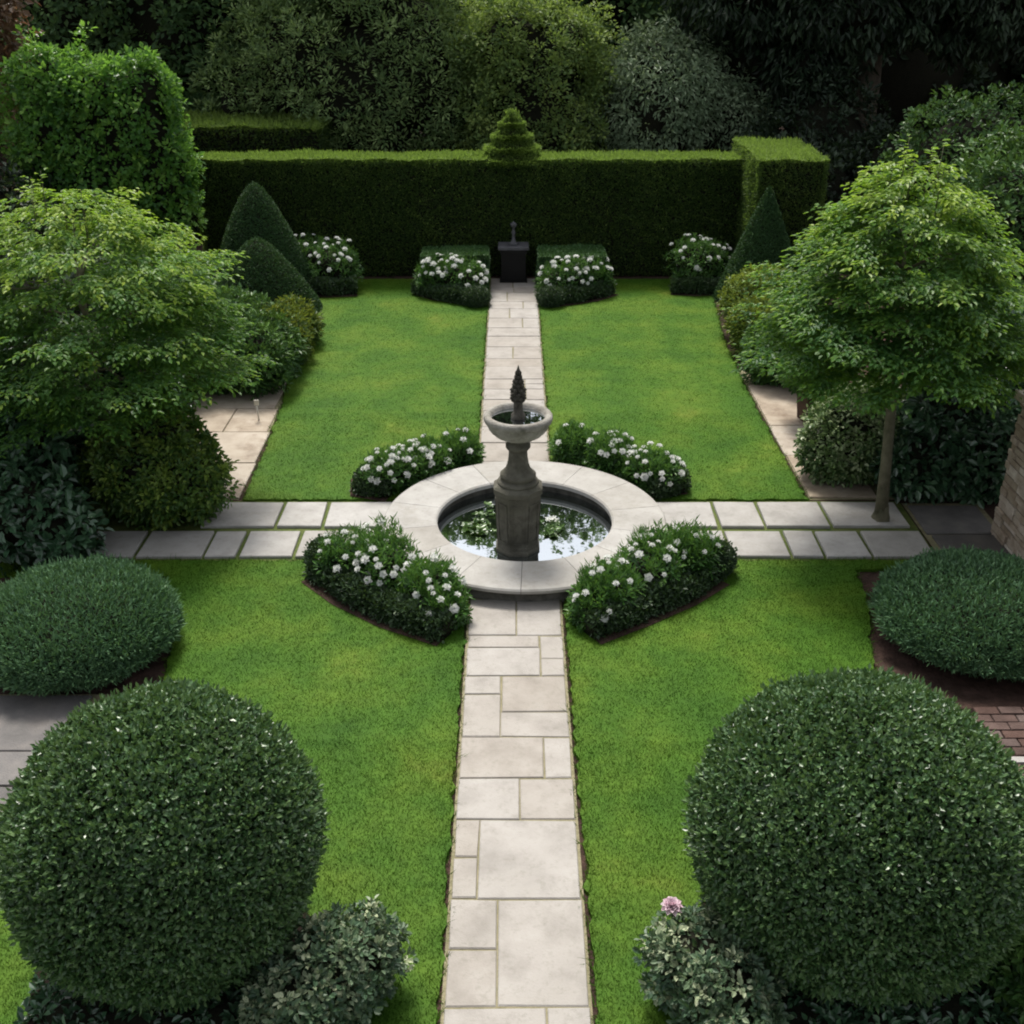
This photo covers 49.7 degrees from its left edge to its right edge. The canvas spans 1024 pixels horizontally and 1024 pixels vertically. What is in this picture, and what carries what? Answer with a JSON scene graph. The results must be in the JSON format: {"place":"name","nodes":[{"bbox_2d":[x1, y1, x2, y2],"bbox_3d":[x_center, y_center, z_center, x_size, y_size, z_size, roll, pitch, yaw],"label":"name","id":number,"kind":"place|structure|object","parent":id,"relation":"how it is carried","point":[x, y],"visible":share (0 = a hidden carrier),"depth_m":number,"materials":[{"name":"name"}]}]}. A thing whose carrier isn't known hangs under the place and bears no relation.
{"place":"outdoors","nodes":[
{"label":"outdoors","id":0,"kind":"place"},
{"bbox_2d":[0,694,110,811],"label":"patio","id":1,"kind":"structure","parent":0,"point":[26,720],"depth_m":9.63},
{"bbox_2d":[16,501,392,560],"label":"cross path","id":2,"kind":"structure","parent":0,"point":[262,530],"depth_m":12.77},
{"bbox_2d":[0,559,467,1023],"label":"lawn","id":3,"kind":"structure","parent":0,"point":[306,669],"depth_m":9.68,"materials":[{"name":"plant"}]},
{"bbox_2d":[27,912,325,1023],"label":"soil bed","id":4,"kind":"object","parent":3,"relation":"on","point":[30,1021],"visible":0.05,"depth_m":7.12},
{"bbox_2d":[13,965,265,1023],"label":"ground cover plant","id":5,"kind":"object","parent":4,"relation":"on","point":[63,1007],"visible":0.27,"depth_m":6.73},
{"bbox_2d":[0,675,331,1016],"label":"topiary ball","id":6,"kind":"object","parent":4,"relation":"on","point":[161,845],"visible":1,"depth_m":6.18,"materials":[{"name":"green plant"}]},
{"bbox_2d":[236,894,418,1023],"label":"edge shrub","id":7,"kind":"object","parent":4,"relation":"on","point":[353,959],"visible":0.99,"depth_m":6.60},
{"bbox_2d":[301,533,337,566],"bbox_3d":[-2.001,0.467,11.910,0.539,0.492,0.545,0,27,0],"label":"box ball","id":8,"kind":"object","parent":3,"relation":"on","point":[312,548],"visible":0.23,"depth_m":11.80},
{"bbox_2d":[302,579,453,645],"bbox_3d":[-1.413,0.975,11.286,1.952,0.001,0.457,20,33,34],"label":"soil bed","id":9,"kind":"object","parent":3,"relation":"on","point":[329,599],"visible":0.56,"depth_m":11.16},
{"bbox_2d":[310,521,400,578],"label":"flowering plant","id":10,"kind":"object","parent":9,"relation":"on","point":[340,549],"visible":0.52,"depth_m":11.56,"materials":[{"name":"green plant"}]},
{"bbox_2d":[301,557,457,643],"bbox_3d":[-1.394,0.842,11.257,2.015,0.384,0.523,20,33,35],"label":"box edging","id":11,"kind":"object","parent":9,"relation":"on","point":[385,605],"visible":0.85,"depth_m":11.02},
{"bbox_2d":[352,511,424,591],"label":"flowering plant","id":12,"kind":"object","parent":9,"relation":"on","point":[383,566],"visible":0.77,"depth_m":11.34,"materials":[{"name":"green plant"}]},
{"bbox_2d":[393,549,474,632],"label":"flowering plant","id":13,"kind":"object","parent":9,"relation":"on","point":[435,583],"visible":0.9,"depth_m":10.96,"materials":[{"name":"green plant"}]},
{"bbox_2d":[187,376,286,499],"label":"side path","id":14,"kind":"structure","parent":0,"point":[238,427],"depth_m":15.72,"materials":[{"name":"stone paving"}]},
{"bbox_2d":[243,279,488,501],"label":"lawn","id":15,"kind":"structure","parent":0,"point":[365,393],"depth_m":17.03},
{"bbox_2d":[294,232,366,281],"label":"flowering plant","id":16,"kind":"object","parent":15,"relation":"on","point":[335,262],"visible":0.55,"depth_m":21.67,"materials":[{"name":"green plant"}]},
{"bbox_2d":[317,294,356,297],"bbox_3d":[-3.623,-4.264,21.659,1.226,0.001,0.450,0,27,0],"label":"soil bed","id":17,"kind":"object","parent":15,"relation":"on","point":[344,295],"visible":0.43,"depth_m":21.59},
{"bbox_2d":[305,274,358,296],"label":"box edging","id":18,"kind":"object","parent":17,"relation":"on","point":[326,285],"visible":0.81,"depth_m":21.52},
{"bbox_2d":[350,479,388,501],"bbox_3d":[-1.762,-0.279,13.768,0.576,0.001,0.680,0,27,0],"label":"soil bed","id":19,"kind":"object","parent":15,"relation":"on","point":[384,499],"visible":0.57,"depth_m":13.57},
{"bbox_2d":[349,465,395,497],"bbox_3d":[-1.735,-0.382,13.762,0.595,0.315,0.702,0,27,0],"label":"box edging","id":20,"kind":"object","parent":19,"relation":"on","point":[358,484],"visible":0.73,"depth_m":13.57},
{"bbox_2d":[357,435,438,496],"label":"flowering plant","id":21,"kind":"object","parent":15,"relation":"on","point":[402,473],"visible":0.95,"depth_m":13.60,"materials":[{"name":"green plant"}]},
{"bbox_2d":[400,430,457,480],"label":"flowering plant","id":22,"kind":"object","parent":15,"relation":"on","point":[441,459],"visible":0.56,"depth_m":13.84,"materials":[{"name":"green plant"}]},
{"bbox_2d":[414,294,463,304],"bbox_3d":[-1.245,-4.132,21.396,1.590,0.001,0.492,17,31,30],"label":"soil bed","id":23,"kind":"object","parent":15,"relation":"on","point":[433,299],"visible":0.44,"depth_m":21.34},
{"bbox_2d":[412,253,449,289],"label":"flowering plant","id":24,"kind":"object","parent":23,"relation":"on","point":[431,275],"visible":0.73,"depth_m":21.33,"materials":[{"name":"green plant"}]},
{"bbox_2d":[410,279,468,305],"bbox_3d":[-1.272,-4.250,21.284,1.689,0.405,0.506,17,31,30],"label":"box edging","id":25,"kind":"object","parent":23,"relation":"on","point":[450,294],"visible":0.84,"depth_m":21.18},
{"bbox_2d":[435,252,490,288],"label":"flowering plant","id":26,"kind":"object","parent":23,"relation":"on","point":[470,276],"visible":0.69,"depth_m":21.20,"materials":[{"name":"green plant"}]},
{"bbox_2d":[461,284,491,307],"bbox_3d":[-0.668,-4.092,20.952,0.621,0.471,0.618,0,27,0],"label":"box ball","id":27,"kind":"object","parent":23,"relation":"on","point":[476,296],"visible":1,"depth_m":20.81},
{"bbox_2d":[419,244,490,288],"bbox_3d":[-1.124,-4.839,21.974,1.429,0.881,1.034,0,27,0],"label":"box edging","id":28,"kind":"object","parent":15,"relation":"on","point":[480,252],"visible":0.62,"depth_m":21.64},
{"bbox_2d":[438,423,486,469],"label":"flowering plant","id":29,"kind":"object","parent":15,"relation":"on","point":[467,449],"visible":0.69,"depth_m":14.13,"materials":[{"name":"green plant"}]},
{"bbox_2d":[0,128,1023,1023],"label":"ground","id":30,"kind":"structure","parent":0,"point":[968,690],"depth_m":10.29,"materials":[{"name":"soil"}]},
{"bbox_2d":[0,0,43,149],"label":"copper beech","id":31,"kind":"object","parent":30,"relation":"on","point":[8,14],"visible":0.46,"depth_m":21.41,"materials":[{"name":"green plant"}]},
{"bbox_2d":[0,355,114,577],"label":"understorey shrub","id":32,"kind":"object","parent":30,"relation":"on","point":[45,509],"visible":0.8,"depth_m":11.85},
{"bbox_2d":[0,156,133,372],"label":"dark bush","id":33,"kind":"object","parent":30,"relation":"on","point":[12,193],"visible":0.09,"depth_m":18.86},
{"bbox_2d":[0,552,188,697],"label":"shrub dome","id":34,"kind":"object","parent":30,"relation":"on","point":[81,623],"visible":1,"depth_m":10.06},
{"bbox_2d":[0,332,191,469],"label":"understorey shrub","id":35,"kind":"object","parent":30,"relation":"on","point":[120,372],"visible":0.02,"depth_m":13.79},
{"bbox_2d":[0,20,207,269],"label":"climber column","id":36,"kind":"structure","parent":30,"relation":"on","point":[105,123],"depth_m":19.95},
{"bbox_2d":[0,168,282,484],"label":"maple tree","id":37,"kind":"object","parent":30,"relation":"on","point":[178,304],"visible":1,"depth_m":11.90,"materials":[{"name":"green plant"}]},
{"bbox_2d":[69,397,242,530],"bbox_3d":[-4.147,-0.577,12.892,1.935,1.587,1.498,0,27,0],"label":"rounded shrub","id":38,"kind":"object","parent":30,"relation":"on","point":[162,472],"visible":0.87,"depth_m":12.57,"materials":[{"name":"green plant"}]},
{"bbox_2d":[113,234,222,403],"bbox_3d":[-5.440,-3.014,17.201,2.004,2.125,3.691,-6,27,-12],"label":"understorey shrub","id":39,"kind":"object","parent":30,"relation":"on","point":[211,283],"visible":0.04,"depth_m":17.10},
{"bbox_2d":[0,0,337,112],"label":"dark tree","id":40,"kind":"object","parent":30,"relation":"on","point":[175,33],"visible":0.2,"depth_m":27.37,"materials":[{"name":"green plant"}]},
{"bbox_2d":[30,109,335,240],"bbox_3d":[-7.654,-8.074,26.374,6.986,2.788,2.633,0,27,0],"label":"clipped hedge","id":41,"kind":"object","parent":30,"relation":"on","point":[217,131],"visible":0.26,"depth_m":24.98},
{"bbox_2d":[207,282,273,320],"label":"rhododendron bush","id":42,"kind":"object","parent":30,"relation":"on","point":[254,300],"visible":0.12,"depth_m":17.82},
{"bbox_2d":[191,294,307,399],"bbox_3d":[-4.219,-2.544,16.949,2.133,1.567,1.978,0,27,0],"label":"rhododendron bush","id":43,"kind":"object","parent":30,"relation":"on","point":[272,340],"visible":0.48,"depth_m":16.57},
{"bbox_2d":[212,181,314,290],"bbox_3d":[-4.900,-5.278,21.394,2.190,2.206,2.211,0,27,0],"label":"topiary cone","id":44,"kind":"object","parent":30,"relation":"on","point":[256,212],"visible":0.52,"depth_m":20.95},
{"bbox_2d":[217,236,322,311],"bbox_3d":[-4.657,-4.354,20.398,2.236,1.466,2.227,0,27,0],"label":"topiary cone","id":45,"kind":"object","parent":30,"relation":"on","point":[272,271],"visible":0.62,"depth_m":20.00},
{"bbox_2d":[256,291,326,365],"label":"rhododendron bush","id":46,"kind":"object","parent":30,"relation":"on","point":[305,318],"visible":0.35,"depth_m":18.11,"materials":[{"name":"leaf"},{"name":"twig"}]},
{"bbox_2d":[185,0,496,152],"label":"evergreen tree","id":47,"kind":"object","parent":30,"relation":"on","point":[370,75],"visible":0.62,"depth_m":25.78,"materials":[{"name":"green plant"}]},
{"bbox_2d":[254,0,469,132],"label":"dark tree","id":48,"kind":"object","parent":30,"relation":"on","point":[327,10],"visible":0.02,"depth_m":30.39,"materials":[{"name":"green plant"}]},
{"bbox_2d":[193,107,745,276],"bbox_3d":[-0.797,-6.557,22.683,11.281,3.339,1.424,0,27,0],"label":"yew hedge","id":49,"kind":"object","parent":30,"relation":"on","point":[388,213],"visible":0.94,"depth_m":22.32,"materials":[{"name":"plant"}]},
{"bbox_2d":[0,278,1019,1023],"bbox_3d":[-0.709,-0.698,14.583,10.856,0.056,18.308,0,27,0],"label":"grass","id":50,"kind":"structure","parent":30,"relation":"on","point":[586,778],"depth_m":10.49,"materials":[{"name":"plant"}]},
{"bbox_2d":[0,0,1023,150],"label":"woodland","id":51,"kind":"object","parent":30,"relation":"on","point":[910,79],"visible":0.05,"depth_m":34.85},
{"bbox_2d":[384,461,666,602],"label":"stone pool","id":52,"kind":"structure","parent":30,"relation":"on","point":[421,507],"depth_m":12.65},
{"bbox_2d":[484,365,552,556],"bbox_3d":[0.065,-0.416,11.979,0.732,2.480,0.732,0,27,0],"label":"fountain","id":53,"kind":"object","parent":52,"relation":"on","point":[518,424],"visible":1,"depth_m":11.84,"materials":[{"name":"stone"}]},
{"bbox_2d":[438,491,611,561],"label":"water","id":54,"kind":"structure","parent":52,"relation":"in","point":[588,525],"depth_m":12.79,"materials":[{"name":"clear liquid"}]},
{"bbox_2d":[461,518,496,539],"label":"water lily","id":55,"kind":"object","parent":54,"relation":"on","point":[476,527],"visible":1,"depth_m":12.71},
{"bbox_2d":[472,501,495,520],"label":"water lily","id":56,"kind":"object","parent":54,"relation":"on","point":[486,512],"visible":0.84,"depth_m":13.05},
{"bbox_2d":[540,515,564,536],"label":"water lily","id":57,"kind":"object","parent":54,"relation":"on","point":[552,522],"visible":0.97,"depth_m":12.74,"materials":[{"name":"green plant"}]},
{"bbox_2d":[431,0,628,153],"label":"round tree","id":58,"kind":"object","parent":30,"relation":"on","point":[530,71],"visible":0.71,"depth_m":25.28,"materials":[{"name":"green plant"}]},
{"bbox_2d":[445,0,709,95],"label":"dark tree","id":59,"kind":"object","parent":30,"relation":"on","point":[630,9],"visible":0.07,"depth_m":29.42,"materials":[{"name":"green plant"}]},
{"bbox_2d":[570,7,781,152],"bbox_3d":[3.392,-9.491,26.807,6.482,5.080,3.681,0,27,0],"label":"grey leaved tree","id":60,"kind":"object","parent":30,"relation":"on","point":[664,101],"visible":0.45,"depth_m":25.97,"materials":[{"name":"green plant"}]},
{"bbox_2d":[711,185,798,302],"bbox_3d":[4.780,-5.071,20.947,1.805,2.225,1.796,0,27,0],"label":"topiary cone","id":61,"kind":"object","parent":30,"relation":"on","point":[764,237],"visible":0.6,"depth_m":20.62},
{"bbox_2d":[717,260,798,356],"bbox_3d":[4.362,-3.450,18.724,1.739,1.472,2.491,0,27,0],"label":"golden shrub","id":62,"kind":"object","parent":30,"relation":"on","point":[737,291],"visible":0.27,"depth_m":18.52,"materials":[{"name":"leaves"},{"name":"twig"}]},
{"bbox_2d":[735,317,791,391],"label":"rounded shrub","id":63,"kind":"object","parent":30,"relation":"on","point":[754,373],"visible":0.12,"depth_m":17.07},
{"bbox_2d":[731,136,830,275],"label":"yew buttress","id":64,"kind":"structure","parent":30,"relation":"on","point":[790,170],"depth_m":21.02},
{"bbox_2d":[725,58,924,248],"bbox_3d":[7.381,-8.179,25.542,4.443,4.118,4.659,-21,33,-35],"label":"dark bush","id":65,"kind":"object","parent":30,"relation":"on","point":[834,130],"visible":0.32,"depth_m":25.50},
{"bbox_2d":[660,0,1023,148],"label":"dark conifer","id":66,"kind":"object","parent":30,"relation":"on","point":[822,31],"visible":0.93,"depth_m":25.36,"materials":[{"name":"green plant"}]},
{"bbox_2d":[792,376,907,488],"bbox_3d":[4.361,-0.991,13.923,1.645,1.416,1.342,0,27,0],"label":"variegated shrub","id":67,"kind":"object","parent":30,"relation":"on","point":[842,445],"visible":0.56,"depth_m":13.61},
{"bbox_2d":[720,133,1023,521],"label":"maple tree","id":68,"kind":"object","parent":30,"relation":"on","point":[837,336],"visible":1,"depth_m":11.20,"materials":[{"name":"green plant"}]},
{"bbox_2d":[865,543,1023,681],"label":"shrub dome","id":69,"kind":"object","parent":30,"relation":"on","point":[952,608],"visible":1,"depth_m":10.30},
{"bbox_2d":[866,305,1023,508],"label":"camellia bush","id":70,"kind":"object","parent":30,"relation":"on","point":[947,451],"visible":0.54,"depth_m":13.14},
{"bbox_2d":[867,75,1023,272],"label":"overgrown hedge","id":71,"kind":"object","parent":30,"relation":"on","point":[973,124],"visible":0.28,"depth_m":21.42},
{"bbox_2d":[881,119,1023,351],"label":"climbing bush","id":72,"kind":"object","parent":30,"relation":"on","point":[1007,188],"visible":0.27,"depth_m":17.86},
{"bbox_2d":[991,390,1023,558],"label":"stone wall","id":73,"kind":"structure","parent":30,"relation":"on","point":[1007,529],"depth_m":12.22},
{"bbox_2d":[479,278,550,462],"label":"garden path","id":74,"kind":"structure","parent":0,"point":[513,336],"depth_m":18.38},
{"bbox_2d":[498,242,528,282],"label":"plinth","id":75,"kind":"structure","parent":74,"relation":"on","point":[513,264],"depth_m":22.29,"materials":[{"name":"black stone"}]},
{"bbox_2d":[509,221,517,245],"bbox_3d":[0.030,-5.610,22.206,0.200,0.470,0.200,0,27,0],"label":"garden ornament","id":76,"kind":"object","parent":75,"relation":"on","point":[513,225],"visible":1,"depth_m":22.21,"materials":[{"name":"stone"}]},
{"bbox_2d":[440,597,593,1023],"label":"garden path","id":77,"kind":"structure","parent":0,"point":[516,944],"depth_m":8.34,"materials":[{"name":"stone"}]},
{"bbox_2d":[538,278,808,501],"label":"lawn","id":78,"kind":"structure","parent":0,"point":[644,390],"depth_m":17.11,"materials":[{"name":"plant"}]},
{"bbox_2d":[534,243,607,292],"bbox_3d":[1.169,-4.835,21.986,1.442,0.872,1.054,0,27,0],"label":"box edging","id":79,"kind":"object","parent":78,"relation":"on","point":[545,253],"visible":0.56,"depth_m":21.74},
{"bbox_2d":[546,417,596,465],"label":"flowering plant","id":80,"kind":"object","parent":78,"relation":"on","point":[568,446],"visible":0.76,"depth_m":14.29,"materials":[{"name":"green plant"}]},
{"bbox_2d":[551,294,618,307],"bbox_3d":[1.357,-4.098,21.329,1.625,0.001,0.493,-17,31,-30],"label":"soil bed","id":81,"kind":"object","parent":78,"relation":"on","point":[593,300],"visible":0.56,"depth_m":21.28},
{"bbox_2d":[534,285,566,307],"bbox_3d":[0.735,-4.092,20.953,0.630,0.474,0.632,0,27,0],"label":"box ball","id":82,"kind":"object","parent":81,"relation":"on","point":[550,296],"visible":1,"depth_m":20.80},
{"bbox_2d":[533,254,589,291],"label":"flowering plant","id":83,"kind":"object","parent":81,"relation":"on","point":[559,275],"visible":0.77,"depth_m":21.20,"materials":[{"name":"green plant"}]},
{"bbox_2d":[559,279,616,304],"bbox_3d":[1.335,-4.245,21.301,1.680,0.380,0.525,-16,31,-28],"label":"box edging","id":84,"kind":"object","parent":81,"relation":"on","point":[576,294],"visible":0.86,"depth_m":21.20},
{"bbox_2d":[573,253,616,288],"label":"flowering plant","id":85,"kind":"object","parent":81,"relation":"on","point":[598,272],"visible":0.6,"depth_m":21.34,"materials":[{"name":"green plant"}]},
{"bbox_2d":[579,425,640,479],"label":"flowering plant","id":86,"kind":"object","parent":78,"relation":"on","point":[606,455],"visible":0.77,"depth_m":13.97,"materials":[{"name":"green plant"}]},
{"bbox_2d":[670,293,712,295],"bbox_3d":[3.623,-4.309,21.748,1.041,0.001,0.449,0,27,0],"label":"soil bed","id":87,"kind":"object","parent":78,"relation":"on","point":[690,294],"visible":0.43,"depth_m":21.65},
{"bbox_2d":[668,275,720,294],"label":"box edging","id":88,"kind":"object","parent":87,"relation":"on","point":[691,285],"visible":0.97,"depth_m":21.61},
{"bbox_2d":[662,233,731,278],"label":"flowering plant","id":89,"kind":"object","parent":78,"relation":"on","point":[693,260],"visible":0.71,"depth_m":21.75,"materials":[{"name":"green plant"}]},
{"label":"soil bed","id":90,"kind":"structure","parent":78,"relation":"on","visible":0},
{"bbox_2d":[613,440,688,492],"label":"flowering plant","id":91,"kind":"object","parent":90,"relation":"on","point":[644,465],"visible":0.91,"depth_m":13.63,"materials":[{"name":"green plant"}]},
{"bbox_2d":[645,464,691,500],"bbox_3d":[1.936,-0.379,13.761,0.636,0.337,0.708,0,27,0],"label":"box edging","id":92,"kind":"object","parent":90,"relation":"on","point":[660,490],"visible":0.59,"depth_m":13.56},
{"bbox_2d":[564,559,1019,1023],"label":"lawn","id":93,"kind":"structure","parent":0,"point":[689,652],"depth_m":9.87,"materials":[{"name":"plant"}]},
{"bbox_2d":[581,581,729,643],"bbox_3d":[1.496,0.974,11.288,1.838,0.001,0.418,-20,33,-33],"label":"soil bed","id":94,"kind":"object","parent":93,"relation":"on","point":[651,620],"visible":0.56,"depth_m":11.12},
{"bbox_2d":[562,551,648,632],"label":"flowering plant","id":95,"kind":"object","parent":94,"relation":"on","point":[600,582],"visible":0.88,"depth_m":10.93,"materials":[{"name":"green plant"}]},
{"bbox_2d":[610,517,690,592],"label":"flowering plant","id":96,"kind":"object","parent":94,"relation":"on","point":[654,557],"visible":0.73,"depth_m":11.33,"materials":[{"name":"green plant"}]},
{"bbox_2d":[575,559,727,639],"bbox_3d":[1.470,0.840,11.245,1.922,0.383,0.484,-20,33,-34],"label":"box edging","id":97,"kind":"object","parent":94,"relation":"on","point":[666,597],"visible":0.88,"depth_m":11.10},
{"bbox_2d":[663,514,728,580],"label":"flowering plant","id":98,"kind":"object","parent":94,"relation":"on","point":[696,548],"visible":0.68,"depth_m":11.54,"materials":[{"name":"green plant"}]},
{"bbox_2d":[708,537,739,579],"bbox_3d":[2.199,0.489,11.877,0.500,0.469,0.515,0,27,0],"label":"box ball","id":99,"kind":"object","parent":93,"relation":"on","point":[729,558],"visible":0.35,"depth_m":11.75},
{"bbox_2d":[699,901,1007,1023],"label":"soil bed","id":100,"kind":"object","parent":93,"relation":"on","point":[981,1014],"visible":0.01,"depth_m":7.01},
{"bbox_2d":[632,892,794,1023],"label":"edge shrub","id":101,"kind":"object","parent":100,"relation":"on","point":[705,968],"visible":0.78,"depth_m":6.60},
{"bbox_2d":[661,896,682,917],"bbox_3d":[1.007,2.752,7.081,0.147,0.702,0.149,0,27,0],"label":"peony","id":102,"kind":"object","parent":101,"relation":"attached to","point":[672,905],"visible":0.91,"depth_m":6.92,"materials":[{"name":"pink plant"}]},
{"bbox_2d":[680,663,1023,1014],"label":"topiary ball","id":103,"kind":"object","parent":100,"relation":"on","point":[853,836],"visible":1,"depth_m":6.26,"materials":[{"name":"green plant"}]},
{"bbox_2d":[775,977,1019,1023],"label":"ground cover plant","id":104,"kind":"object","parent":100,"relation":"on","point":[958,1008],"visible":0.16,"depth_m":6.71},
{"bbox_2d":[978,927,1023,1023],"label":"edge shrub","id":105,"kind":"object","parent":93,"relation":"on","point":[1006,980],"visible":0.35,"depth_m":6.74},
{"bbox_2d":[655,501,931,560],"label":"cross path","id":106,"kind":"structure","parent":0,"point":[802,530],"depth_m":12.89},
{"bbox_2d":[740,370,908,499],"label":"side path","id":107,"kind":"structure","parent":0,"point":[778,406],"depth_m":15.45,"materials":[{"name":"stone"}]},
{"bbox_2d":[797,391,821,423],"bbox_3d":[4.300,-1.527,15.754,0.403,0.460,0.403,-5,27,-10],"label":"planter","id":108,"kind":"object","parent":107,"relation":"on","point":[801,406],"visible":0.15,"depth_m":15.71,"materials":[{"name":"brown wood"}]},
{"bbox_2d":[773,346,863,400],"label":"potted shrub","id":109,"kind":"object","parent":108,"relation":"in","point":[794,388],"visible":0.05,"depth_m":15.37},
{"bbox_2d":[902,503,1010,554],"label":"side path","id":110,"kind":"structure","parent":0,"point":[939,525],"depth_m":12.95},
{"bbox_2d":[961,707,1023,775],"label":"patio","id":111,"kind":"structure","parent":0,"point":[1006,724],"depth_m":9.61,"materials":[{"name":"brick"}]},
{"bbox_2d":[1011,757,1023,764],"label":"kerb","id":112,"kind":"structure","parent":111,"relation":"on","point":[1019,760],"depth_m":9.16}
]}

